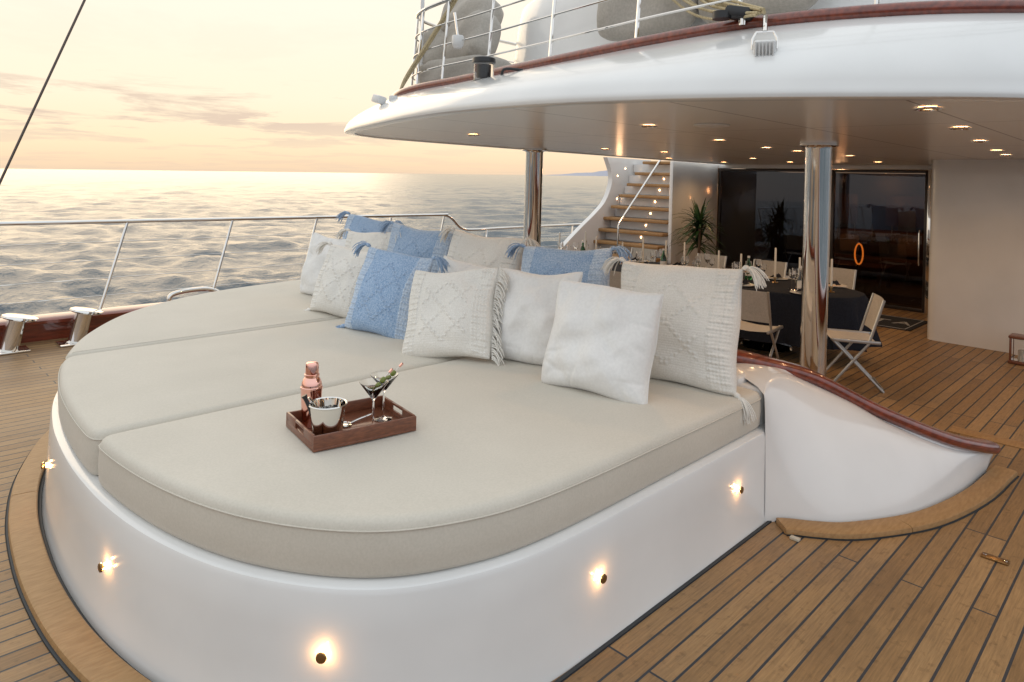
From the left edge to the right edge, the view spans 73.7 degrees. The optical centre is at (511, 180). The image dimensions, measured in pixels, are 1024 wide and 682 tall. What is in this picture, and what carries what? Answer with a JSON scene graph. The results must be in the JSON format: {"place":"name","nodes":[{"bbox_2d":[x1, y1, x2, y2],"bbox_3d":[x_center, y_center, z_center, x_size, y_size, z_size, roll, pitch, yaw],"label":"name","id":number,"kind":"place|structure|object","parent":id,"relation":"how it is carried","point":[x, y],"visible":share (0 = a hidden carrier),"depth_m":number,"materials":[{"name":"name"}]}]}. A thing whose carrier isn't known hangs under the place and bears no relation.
{"place":"outdoors","nodes":[
{"label":"outdoors","id":0,"kind":"place"},
{"bbox_2d":[0,169,607,317],"bbox_3d":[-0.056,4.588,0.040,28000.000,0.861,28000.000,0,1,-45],"label":"sea","id":1,"kind":"structure","parent":0,"point":[475,201],"depth_m":69.40,"materials":[{"name":"grey liquid"}]},
{"bbox_3d":[1.775,3.561,7.319,31.000,3.180,10.700,2,0,-45],"label":"yacht hull","id":2,"kind":"object","parent":1,"relation":"on","visible":0},
{"bbox_2d":[0,0,85,184],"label":"rigging stay","id":3,"kind":"object","parent":2,"relation":"attached to","point":[41,93],"visible":1,"depth_m":7.51,"materials":[{"name":"metal"}]},
{"bbox_2d":[0,308,1023,681],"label":"teak deck","id":4,"kind":"structure","parent":2,"relation":"on","point":[772,602],"depth_m":3.25,"materials":[{"name":"brown wood"}]},
{"bbox_2d":[0,313,38,355],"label":"mooring bollard","id":5,"kind":"object","parent":4,"relation":"on","point":[12,335],"visible":0.99,"depth_m":6.95,"materials":[{"name":"metal"}]},
{"bbox_2d":[5,430,151,681],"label":"teak margin board","id":6,"kind":"object","parent":4,"relation":"on","point":[79,648],"visible":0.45,"depth_m":3.00,"materials":[{"name":"brown wood"}]},
{"bbox_2d":[55,307,103,347],"bbox_3d":[-4.698,1.585,7.440,0.330,0.418,0.423,2,0,45],"label":"mooring bollard","id":7,"kind":"object","parent":4,"relation":"on","point":[81,322],"visible":0.82,"depth_m":7.37,"materials":[{"name":"metal"}]},
{"bbox_2d":[0,270,520,342],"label":"mahogany bulwark","id":8,"kind":"object","parent":4,"relation":"on","point":[50,326],"visible":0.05,"depth_m":7.58,"materials":[{"name":"brown wood"}]},
{"bbox_2d":[166,287,219,300],"bbox_3d":[-4.016,1.442,8.655,0.060,0.179,0.679,2,0,45],"label":"fairlead","id":9,"kind":"object","parent":8,"relation":"on","point":[184,291],"visible":0.73,"depth_m":8.58,"materials":[{"name":"metal"}]},
{"bbox_2d":[0,213,580,310],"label":"ship railing","id":10,"kind":"object","parent":8,"relation":"on","point":[60,222],"visible":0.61,"depth_m":8.72,"materials":[{"name":"metal"}]},
{"bbox_2d":[41,279,765,681],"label":"sunbed","id":11,"kind":"object","parent":4,"relation":"on","point":[209,515],"visible":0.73,"depth_m":2.82,"materials":[{"name":"beige fabric"}]},
{"bbox_2d":[300,232,345,294],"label":"throw pillow","id":12,"kind":"object","parent":11,"relation":"on","point":[312,265],"visible":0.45,"depth_m":6.69,"materials":[{"name":"white fabric"}]},
{"bbox_2d":[304,241,386,317],"bbox_3d":[-1.444,0.934,5.843,0.890,0.766,0.322,1,1,29],"label":"throw pillow","id":13,"kind":"object","parent":11,"relation":"on","point":[335,285],"visible":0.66,"depth_m":5.79,"materials":[{"name":"white fabric"}]},
{"bbox_2d":[286,395,415,452],"bbox_3d":[-0.749,1.121,3.181,0.491,0.078,0.364,0,1,-36],"label":"serving tray","id":14,"kind":"object","parent":11,"relation":"on","point":[361,430],"visible":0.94,"depth_m":3.12,"materials":[{"name":"brown wood"}]},
{"bbox_2d":[300,361,322,428],"bbox_3d":[-0.930,0.989,3.164,0.100,0.296,0.100,2,0,-45],"label":"cocktail shaker","id":15,"kind":"object","parent":14,"relation":"on","point":[311,387],"visible":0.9,"depth_m":3.13,"materials":[{"name":"pink metal"}]},
{"bbox_2d":[301,394,347,435],"bbox_3d":[-0.823,1.043,3.025,0.170,0.196,0.184,2,0,45],"label":"ice bucket","id":16,"kind":"object","parent":14,"relation":"on","point":[327,414],"visible":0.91,"depth_m":2.98,"materials":[{"name":"metal"}]},
{"bbox_2d":[343,413,371,427],"bbox_3d":[-0.753,1.135,3.238,0.068,0.016,0.194,1,1,28],"label":"cocktail strainer","id":17,"kind":"object","parent":14,"relation":"on","point":[346,424],"visible":0.69,"depth_m":3.21,"materials":[{"name":"metal"}]},
{"bbox_2d":[359,368,392,424],"bbox_3d":[-0.639,1.012,3.158,0.134,0.268,0.134,1,1,21],"label":"martini glass","id":18,"kind":"object","parent":14,"relation":"on","point":[373,388],"visible":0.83,"depth_m":3.15,"materials":[{"name":"clear glass"}]},
{"bbox_2d":[370,363,402,421],"bbox_3d":[-0.613,1.012,3.283,0.141,0.269,0.134,2,0,-45],"label":"martini glass","id":19,"kind":"object","parent":14,"relation":"on","point":[392,376],"visible":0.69,"depth_m":3.28,"materials":[{"name":"clear glass"}]},
{"bbox_2d":[335,228,400,251],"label":"throw pillow","id":20,"kind":"object","parent":11,"relation":"on","point":[378,240],"visible":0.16,"depth_m":6.44,"materials":[{"name":"white fabric"}]},
{"bbox_2d":[336,211,403,238],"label":"throw pillow","id":21,"kind":"object","parent":11,"relation":"on","point":[358,223],"visible":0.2,"depth_m":6.98,"materials":[{"name":"blue fabric"}]},
{"bbox_2d":[336,241,449,338],"bbox_3d":[-0.949,0.915,5.174,0.962,0.855,0.329,1,1,29],"label":"throw pillow","id":22,"kind":"object","parent":11,"relation":"on","point":[380,298],"visible":0.87,"depth_m":5.11,"materials":[{"name":"blue fabric"}]},
{"bbox_2d":[377,220,453,272],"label":"throw pillow","id":23,"kind":"object","parent":11,"relation":"on","point":[418,243],"visible":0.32,"depth_m":6.04,"materials":[{"name":"blue fabric"}]},
{"bbox_2d":[402,267,509,365],"bbox_3d":[-0.377,0.904,4.585,0.780,0.644,0.332,1,1,20],"label":"throw pillow","id":24,"kind":"object","parent":11,"relation":"on","point":[452,314],"visible":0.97,"depth_m":4.51,"materials":[{"name":"white fabric"}]},
{"bbox_2d":[438,255,494,294],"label":"throw pillow","id":25,"kind":"object","parent":11,"relation":"on","point":[456,265],"visible":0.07,"depth_m":5.27,"materials":[{"name":"white fabric"}]},
{"bbox_2d":[438,226,540,310],"bbox_3d":[-0.265,0.871,5.488,1.059,0.950,0.314,1,1,37],"label":"throw pillow","id":26,"kind":"object","parent":11,"relation":"on","point":[489,252],"visible":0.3,"depth_m":5.46,"materials":[{"name":"white fabric"}]},
{"bbox_2d":[490,268,582,364],"bbox_3d":[0.136,0.895,4.496,0.628,0.609,0.300,1,1,25],"label":"throw pillow","id":27,"kind":"object","parent":11,"relation":"on","point":[528,315],"visible":0.65,"depth_m":4.43,"materials":[{"name":"white fabric"}]},
{"bbox_2d":[505,243,632,285],"bbox_3d":[0.340,0.902,4.883,1.032,0.911,0.292,1,1,36],"label":"throw pillow","id":28,"kind":"object","parent":11,"relation":"on","point":[551,261],"visible":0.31,"depth_m":4.85,"materials":[{"name":"blue fabric"}]},
{"bbox_2d":[541,279,663,403],"bbox_3d":[0.496,0.914,3.902,0.369,0.617,0.666,2,0,-45],"label":"throw pillow","id":29,"kind":"object","parent":11,"relation":"on","point":[603,339],"visible":0.98,"depth_m":3.78,"materials":[{"name":"white fabric"}]},
{"bbox_2d":[601,257,768,424],"bbox_3d":[0.973,0.930,4.154,1.094,0.888,0.306,1,1,39],"label":"throw pillow","id":30,"kind":"object","parent":11,"relation":"on","point":[699,330],"visible":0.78,"depth_m":3.98,"materials":[{"name":"white fabric"}]},
{"bbox_2d":[521,148,546,245],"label":"steel column","id":31,"kind":"structure","parent":4,"relation":"on","point":[533,191],"depth_m":8.84,"materials":[{"name":"silver metal"}]},
{"bbox_2d":[610,271,620,288],"bbox_3d":[1.359,1.506,8.189,0.500,0.882,0.486,2,0,-45],"label":"folding chair","id":32,"kind":"object","parent":4,"relation":"on","point":[615,280],"visible":0.03,"depth_m":8.04,"materials":[{"name":"grey fabric"}]},
{"bbox_2d":[563,157,693,261],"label":"staircase","id":33,"kind":"structure","parent":4,"relation":"on","point":[623,211],"depth_m":12.99,"materials":[{"name":"white wood"}]},
{"bbox_2d":[630,247,657,261],"bbox_3d":[1.952,1.523,10.762,0.486,0.882,0.500,2,0,45],"label":"folding chair","id":34,"kind":"object","parent":4,"relation":"on","point":[634,250],"visible":0.09,"depth_m":10.92,"materials":[{"name":"grey fabric"}]},
{"bbox_2d":[554,521,771,681],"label":"deck caulk line","id":35,"kind":"object","parent":4,"relation":"on","point":[572,670],"visible":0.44,"depth_m":3.04,"materials":[{"name":"black rubber"}]},
{"bbox_2d":[668,197,728,256],"bbox_3d":[3.228,1.130,11.784,1.013,1.725,1.082,1,1,26],"label":"potted palm","id":36,"kind":"object","parent":4,"relation":"on","point":[700,222],"visible":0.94,"depth_m":11.67,"materials":[{"name":"plant"}]},
{"bbox_2d":[697,253,726,268],"bbox_3d":[2.835,1.548,10.090,0.500,0.882,0.486,2,0,-45],"label":"folding chair","id":37,"kind":"object","parent":4,"relation":"on","point":[703,263],"visible":0.06,"depth_m":10.20,"materials":[{"name":"grey fabric"}]},
{"bbox_2d":[610,259,881,351],"bbox_3d":[2.179,1.587,9.092,4.968,0.750,1.624,2,0,45],"label":"dining table","id":38,"kind":"object","parent":4,"relation":"on","point":[847,308],"visible":0.19,"depth_m":7.46,"materials":[{"name":"fabric"}]},
{"bbox_2d":[557,242,563,248],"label":"wine glass","id":39,"kind":"object","parent":38,"relation":"on","point":[560,245],"visible":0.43,"depth_m":10.13,"materials":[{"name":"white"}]},
{"bbox_2d":[573,242,578,248],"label":"wine glass","id":40,"kind":"object","parent":38,"relation":"on","point":[576,245],"visible":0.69,"depth_m":10.52,"materials":[{"name":"white"}]},
{"bbox_2d":[580,241,584,250],"bbox_3d":[1.032,1.030,9.970,0.080,0.295,0.081,2,0,45],"label":"water bottle","id":41,"kind":"object","parent":38,"relation":"on","point":[582,248],"visible":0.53,"depth_m":9.95,"materials":[{"name":"green glass"}]},
{"bbox_2d":[636,251,642,259],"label":"wine glass","id":42,"kind":"object","parent":38,"relation":"on","point":[639,255],"visible":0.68,"depth_m":9.14,"materials":[{"name":"white"}]},
{"bbox_2d":[641,238,643,262],"bbox_3d":[1.811,0.994,9.433,0.078,0.411,0.080,2,0,45],"label":"taper candle","id":43,"kind":"object","parent":38,"relation":"on","point":[643,251],"visible":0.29,"depth_m":9.42,"materials":[{"name":"white wax"}]},
{"bbox_2d":[646,255,650,263],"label":"wine glass","id":44,"kind":"object","parent":38,"relation":"on","point":[648,258],"visible":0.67,"depth_m":9.13,"materials":[{"name":"white"}]},
{"bbox_2d":[650,250,655,261],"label":"wine glass","id":45,"kind":"object","parent":38,"relation":"on","point":[653,254],"visible":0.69,"depth_m":9.53,"materials":[{"name":"white"}]},
{"bbox_2d":[660,249,665,264],"bbox_3d":[2.022,1.058,9.122,0.081,0.295,0.080,2,0,-45],"label":"water bottle","id":46,"kind":"object","parent":38,"relation":"on","point":[663,259],"visible":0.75,"depth_m":9.09,"materials":[{"name":"green glass"}]},
{"bbox_2d":[665,240,666,264],"bbox_3d":[2.070,1.005,9.182,0.078,0.404,0.080,2,0,45],"label":"taper candle","id":47,"kind":"object","parent":38,"relation":"on","point":[666,250],"visible":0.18,"depth_m":9.17,"materials":[{"name":"white wax"}]},
{"bbox_2d":[682,256,688,265],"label":"wine glass","id":48,"kind":"object","parent":38,"relation":"on","point":[685,260],"visible":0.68,"depth_m":8.65,"materials":[{"name":"white"}]},
{"bbox_2d":[692,260,698,266],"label":"wine glass","id":49,"kind":"object","parent":38,"relation":"on","point":[695,263],"visible":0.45,"depth_m":8.63,"materials":[{"name":"white"}]},
{"bbox_2d":[695,255,701,266],"bbox_3d":[2.473,1.108,9.065,0.084,0.220,0.084,2,0,-45],"label":"wine glass","id":50,"kind":"object","parent":38,"relation":"on","point":[698,258],"visible":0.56,"depth_m":9.03,"materials":[{"name":"white"}]},
{"bbox_2d":[704,253,710,267],"bbox_3d":[2.601,1.096,9.079,0.094,0.250,0.094,2,0,-45],"label":"wine glass","id":51,"kind":"object","parent":38,"relation":"on","point":[707,256],"visible":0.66,"depth_m":9.05,"materials":[{"name":"white"}]},
{"bbox_2d":[709,258,714,267],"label":"wine glass","id":52,"kind":"object","parent":38,"relation":"on","point":[711,261],"visible":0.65,"depth_m":8.93,"materials":[{"name":"white"}]},
{"bbox_2d":[718,250,719,267],"bbox_3d":[2.646,1.058,8.742,0.078,0.330,0.080,2,0,45],"label":"taper candle","id":53,"kind":"object","parent":38,"relation":"on","point":[718,258],"visible":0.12,"depth_m":8.73,"materials":[{"name":"white wax"}]},
{"bbox_2d":[733,261,740,268],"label":"wine glass","id":54,"kind":"object","parent":38,"relation":"on","point":[736,264],"visible":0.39,"depth_m":8.15,"materials":[{"name":"white"}]},
{"bbox_2d":[745,256,751,279],"bbox_3d":[2.941,1.083,8.485,0.081,0.295,0.080,2,0,-45],"label":"water bottle","id":55,"kind":"object","parent":38,"relation":"on","point":[748,263],"visible":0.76,"depth_m":8.46,"materials":[{"name":"green glass"}]},
{"bbox_2d":[742,283,754,286],"bbox_3d":[2.689,1.215,7.955,0.280,0.017,0.280,1,0,45],"label":"dinner plate","id":56,"kind":"object","parent":38,"relation":"on","point":[747,285],"visible":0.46,"depth_m":7.92,"materials":[{"name":"ceramic"}]},
{"bbox_2d":[754,258,761,267],"bbox_3d":[3.095,1.110,8.584,0.094,0.250,0.094,2,0,-45],"label":"wine glass","id":57,"kind":"object","parent":38,"relation":"on","point":[758,263],"visible":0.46,"depth_m":8.55,"materials":[{"name":"white"}]},
{"bbox_2d":[760,264,766,277],"bbox_3d":[3.116,1.136,8.464,0.080,0.200,0.080,2,0,45],"label":"wine glass","id":58,"kind":"object","parent":38,"relation":"on","point":[763,267],"visible":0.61,"depth_m":8.44,"materials":[{"name":"white"}]},
{"bbox_2d":[771,248,777,282],"bbox_3d":[3.188,1.025,8.264,0.080,0.425,0.078,2,0,-45],"label":"taper candle","id":59,"kind":"object","parent":38,"relation":"on","point":[775,277],"visible":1,"depth_m":8.25,"materials":[{"name":"beige wax"}]},
{"bbox_2d":[766,276,787,279],"bbox_3d":[3.326,1.233,8.591,0.280,0.016,0.280,2,0,45],"label":"dinner plate","id":60,"kind":"object","parent":38,"relation":"on","point":[772,278],"visible":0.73,"depth_m":8.59,"materials":[{"name":"ceramic"}]},
{"bbox_2d":[788,269,794,288],"bbox_3d":[3.208,1.128,7.821,0.084,0.220,0.084,2,0,-45],"label":"wine glass","id":61,"kind":"object","parent":38,"relation":"on","point":[790,274],"visible":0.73,"depth_m":7.80,"materials":[{"name":"white"}]},
{"bbox_2d":[791,268,799,289],"bbox_3d":[3.195,1.113,7.693,0.094,0.250,0.094,2,0,-45],"label":"wine glass","id":62,"kind":"object","parent":38,"relation":"on","point":[795,272],"visible":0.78,"depth_m":7.67,"materials":[{"name":"white"}]},
{"bbox_2d":[797,266,801,292],"bbox_3d":[3.188,1.090,7.531,0.080,0.295,0.081,2,0,45],"label":"water bottle","id":63,"kind":"object","parent":38,"relation":"on","point":[799,281],"visible":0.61,"depth_m":7.51,"materials":[{"name":"clear glass"}]},
{"bbox_2d":[829,259,834,292],"bbox_3d":[3.571,1.062,7.630,0.078,0.373,0.080,2,0,45],"label":"taper candle","id":64,"kind":"object","parent":38,"relation":"on","point":[831,280],"visible":0.88,"depth_m":7.62,"materials":[{"name":"beige wax"}]},
{"bbox_2d":[829,284,846,286],"bbox_3d":[3.820,1.246,8.096,0.280,0.016,0.280,2,0,45],"label":"dinner plate","id":65,"kind":"object","parent":38,"relation":"on","point":[834,285],"visible":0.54,"depth_m":8.10,"materials":[{"name":"ceramic"}]},
{"bbox_2d":[740,289,782,358],"bbox_3d":[2.473,1.537,7.037,0.488,0.892,0.502,1,1,40],"label":"folding chair","id":66,"kind":"object","parent":4,"relation":"on","point":[755,306],"visible":0.48,"depth_m":6.86,"materials":[{"name":"grey fabric"}]},
{"bbox_2d":[753,259,787,277],"bbox_3d":[3.471,1.565,9.454,0.500,0.882,0.486,2,0,-45],"label":"folding chair","id":67,"kind":"object","parent":4,"relation":"on","point":[781,268],"visible":0.09,"depth_m":9.56,"materials":[{"name":"grey fabric"}]},
{"bbox_2d":[790,535,800,541],"bbox_3d":[1.540,1.933,3.757,0.065,0.021,0.186,1,0,4],"label":"deck hinge","id":68,"kind":"object","parent":4,"relation":"on","point":[795,538],"visible":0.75,"depth_m":3.68,"materials":[{"name":"silver metal"}]},
{"bbox_2d":[799,142,838,375],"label":"steel column","id":69,"kind":"structure","parent":4,"relation":"on","point":[815,255],"depth_m":6.23,"materials":[{"name":"silver metal"}]},
{"bbox_2d":[649,159,1023,352],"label":"deckhouse wall","id":70,"kind":"structure","parent":4,"relation":"on","point":[976,280],"depth_m":8.53,"materials":[{"name":"white paint"}]},
{"bbox_2d":[344,13,1023,164],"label":"deck overhang","id":71,"kind":"object","parent":70,"relation":"on","point":[859,89],"visible":0.96,"depth_m":3.73,"materials":[{"name":"white paint"}]},
{"bbox_2d":[371,94,397,104],"bbox_3d":[-1.105,-0.630,5.913,0.250,0.241,0.128,1,1,14],"label":"deck spotlight","id":72,"kind":"object","parent":71,"relation":"on","point":[379,99],"visible":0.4,"depth_m":5.88,"materials":[{"name":"white plastic"}]},
{"bbox_2d":[418,0,424,82],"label":"antenna pole","id":73,"kind":"object","parent":71,"relation":"on","point":[422,7],"visible":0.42,"depth_m":6.79,"materials":[{"name":"white metal"}]},
{"bbox_2d":[419,55,510,82],"bbox_3d":[-0.453,-1.013,6.589,1.000,0.300,0.550,2,-3,39],"label":"lounge cushion","id":74,"kind":"object","parent":71,"relation":"on","point":[453,70],"visible":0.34,"depth_m":6.34,"materials":[{"name":"grey fabric"}]},
{"bbox_2d":[416,28,444,68],"bbox_3d":[-0.672,-1.279,6.929,0.600,0.500,0.384,11,-13,30],"label":"lounge cushion","id":75,"kind":"object","parent":74,"relation":"on","point":[433,54],"visible":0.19,"depth_m":6.79,"materials":[{"name":"grey fabric"}]},
{"bbox_2d":[442,10,500,58],"bbox_3d":[-0.402,-1.332,6.604,0.363,0.520,0.620,23,-20,-37],"label":"lounge cushion","id":76,"kind":"object","parent":74,"relation":"on","point":[473,26],"visible":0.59,"depth_m":6.39,"materials":[{"name":"grey fabric"}]},
{"bbox_2d":[440,0,503,30],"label":"lounge cushion","id":77,"kind":"object","parent":76,"relation":"on","point":[463,8],"visible":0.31,"depth_m":6.64,"materials":[{"name":"grey fabric"}]},
{"bbox_2d":[472,56,522,80],"bbox_3d":[-0.145,-0.764,4.889,0.401,0.256,0.253,2,0,45],"label":"winch","id":78,"kind":"object","parent":71,"relation":"attached to","point":[483,66],"visible":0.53,"depth_m":4.88,"materials":[{"name":"black metal"}]},
{"bbox_2d":[410,0,879,85],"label":"deck railing","id":79,"kind":"object","parent":71,"relation":"on","point":[638,19],"visible":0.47,"depth_m":5.81,"materials":[{"name":"metal"}]},
{"bbox_2d":[400,0,457,88],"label":"rope bundle","id":80,"kind":"object","parent":79,"relation":"attached to","point":[423,50],"visible":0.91,"depth_m":6.50,"materials":[{"name":"beige fabric"}]},
{"bbox_2d":[452,12,463,48],"bbox_3d":[-0.486,-1.350,6.152,0.109,0.332,0.110,2,0,45],"label":"dome camera","id":81,"kind":"object","parent":79,"relation":"attached to","point":[457,41],"visible":0.98,"depth_m":6.12,"materials":[{"name":"white plastic"}]},
{"bbox_2d":[672,0,765,20],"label":"rope bundle","id":82,"kind":"object","parent":79,"relation":"attached to","point":[757,10],"visible":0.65,"depth_m":4.11,"materials":[{"name":"beige fabric"}]},
{"bbox_2d":[640,125,657,127],"bbox_3d":[0.980,-0.387,4.886,0.123,0.012,0.124,1,0,45],"label":"recessed downlight","id":83,"kind":"object","parent":71,"relation":"attached to","point":[648,126],"visible":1,"depth_m":4.84,"materials":[{"name":"metal"}]},
{"bbox_2d":[392,0,1023,95],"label":"mahogany toe rail","id":84,"kind":"object","parent":71,"relation":"on","point":[912,8],"visible":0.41,"depth_m":3.71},
{"bbox_2d":[514,0,928,63],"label":"flybridge coaming","id":85,"kind":"object","parent":71,"relation":"on","point":[574,22],"visible":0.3,"depth_m":5.98,"materials":[{"name":"white paint"}]},
{"bbox_2d":[597,0,698,40],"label":"lounge cushion","id":86,"kind":"object","parent":85,"relation":"on","point":[611,12],"visible":0.8,"depth_m":5.01,"materials":[{"name":"grey fabric"}]},
{"bbox_2d":[712,5,753,25],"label":"pulley block","id":87,"kind":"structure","parent":71,"relation":"on","point":[732,12],"depth_m":3.79,"materials":[{"name":"black plastic"}]},
{"bbox_2d":[698,0,817,22],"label":"lounge cushion","id":88,"kind":"object","parent":71,"relation":"on","point":[775,6],"visible":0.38,"depth_m":4.29,"materials":[{"name":"grey fabric"}]},
{"bbox_2d":[751,14,777,56],"bbox_3d":[1.289,-0.732,3.433,0.123,0.287,0.333,1,1,32],"label":"deck floodlight","id":89,"kind":"object","parent":71,"relation":"on","point":[764,47],"visible":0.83,"depth_m":3.32,"materials":[{"name":"white plastic"}]},
{"bbox_2d":[913,107,941,110],"bbox_3d":[2.075,-0.356,3.408,0.123,0.012,0.124,1,0,45],"label":"recessed downlight","id":90,"kind":"object","parent":71,"relation":"attached to","point":[927,108],"visible":1,"depth_m":3.38,"materials":[{"name":"metal"}]},
{"bbox_2d":[949,127,971,129],"bbox_3d":[2.881,-0.333,4.384,0.124,0.012,0.123,2,0,-45],"label":"recessed downlight","id":91,"kind":"object","parent":71,"relation":"attached to","point":[959,128],"visible":1,"depth_m":4.35,"materials":[{"name":"metal"}]},
{"bbox_2d":[971,140,988,142],"bbox_3d":[3.737,-0.309,5.452,0.123,0.012,0.124,1,0,45],"label":"recessed downlight","id":92,"kind":"object","parent":71,"relation":"attached to","point":[981,141],"visible":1,"depth_m":5.42,"materials":[{"name":"metal"}]},
{"bbox_2d":[989,150,1003,151],"bbox_3d":[4.684,-0.283,6.597,0.124,0.012,0.123,2,0,-45],"label":"recessed downlight","id":93,"kind":"object","parent":71,"relation":"attached to","point":[996,150],"visible":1,"depth_m":6.55,"materials":[{"name":"metal"}]},
{"bbox_2d":[716,169,804,275],"bbox_3d":[4.697,0.739,12.424,0.060,1.895,2.060,2,0,-45],"label":"salon window","id":94,"kind":"structure","parent":70,"relation":"attached to","point":[760,214],"depth_m":12.55,"materials":[{"name":"black glass"}]},
{"bbox_2d":[829,169,931,314],"bbox_3d":[5.953,0.937,11.100,1.515,2.240,0.150,2,0,45],"label":"salon sliding door","id":95,"kind":"structure","parent":70,"relation":"attached to","point":[880,233],"depth_m":11.06,"materials":[{"name":"black glass"}]},
{"bbox_2d":[829,267,856,289],"bbox_3d":[4.108,1.583,8.817,0.486,0.882,0.500,2,0,45],"label":"folding chair","id":96,"kind":"object","parent":4,"relation":"on","point":[843,276],"visible":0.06,"depth_m":8.89,"materials":[{"name":"grey fabric"}]},
{"bbox_2d":[826,293,885,392],"bbox_3d":[3.337,1.564,6.699,0.505,0.888,0.491,1,1,16],"label":"folding chair","id":97,"kind":"object","parent":4,"relation":"on","point":[873,312],"visible":0.88,"depth_m":6.68,"materials":[{"name":"grey fabric"}]},
{"bbox_2d":[736,363,992,521],"bbox_3d":[0.433,1.521,6.228,6.265,0.783,1.880,2,0,45],"label":"cockpit coaming","id":98,"kind":"object","parent":4,"relation":"on","point":[830,457],"visible":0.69,"depth_m":4.04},
{"bbox_2d":[737,349,1000,453],"bbox_3d":[0.368,1.428,5.739,6.203,0.776,1.291,1,1,31],"label":"mahogany cap rail","id":99,"kind":"object","parent":98,"relation":"on","point":[981,445],"visible":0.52,"depth_m":4.36,"materials":[{"name":"brown wood"}]},
{"bbox_2d":[775,465,1019,540],"bbox_3d":[2.482,1.953,4.115,2.105,0.072,0.406,0,1,-25],"label":"teak margin board","id":100,"kind":"object","parent":4,"relation":"on","point":[993,483],"visible":1,"depth_m":3.87,"materials":[{"name":"brown wood"}]},
{"bbox_2d":[877,314,927,330],"bbox_3d":[5.248,2.040,10.140,1.000,0.018,1.450,2,0,-45],"label":"door mat","id":101,"kind":"object","parent":4,"relation":"on","point":[897,323],"depth_m":9.79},
{"bbox_2d":[948,426,1023,448],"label":"teak threshold","id":102,"kind":"object","parent":4,"relation":"on","point":[990,437],"visible":1,"depth_m":5.31,"materials":[{"name":"brown wood"}]},
{"bbox_2d":[980,552,1009,565],"bbox_3d":[2.509,1.964,3.546,0.050,0.014,0.120,2,0,-45],"label":"deck plate","id":103,"kind":"object","parent":4,"relation":"on","point":[985,555],"visible":1,"depth_m":3.54,"materials":[{"name":"gold metal"}]},
{"bbox_2d":[1008,333,1023,365],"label":"lantern","id":104,"kind":"object","parent":4,"relation":"on","point":[1016,348],"visible":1,"depth_m":7.65,"materials":[{"name":"brown wood"}]},
{"bbox_2d":[716,168,921,312],"bbox_3d":[7.118,0.935,13.668,5.430,2.350,5.030,2,0,45],"label":"salon interior","id":105,"kind":"object","parent":2,"relation":"on","point":[831,190],"depth_m":14.73,"materials":[{"name":"brown wood"}]},
{"bbox_2d":[0,0,735,174],"label":"sky","id":106,"kind":"structure","parent":0,"point":[160,85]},
{"bbox_2d":[557,170,607,175],"bbox_3d":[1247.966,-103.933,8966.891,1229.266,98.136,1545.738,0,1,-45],"label":"distant headland","id":107,"kind":"structure","parent":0,"point":[601,173],"depth_m":9023.81,"materials":[{"name":"grey stone"}]}
]}

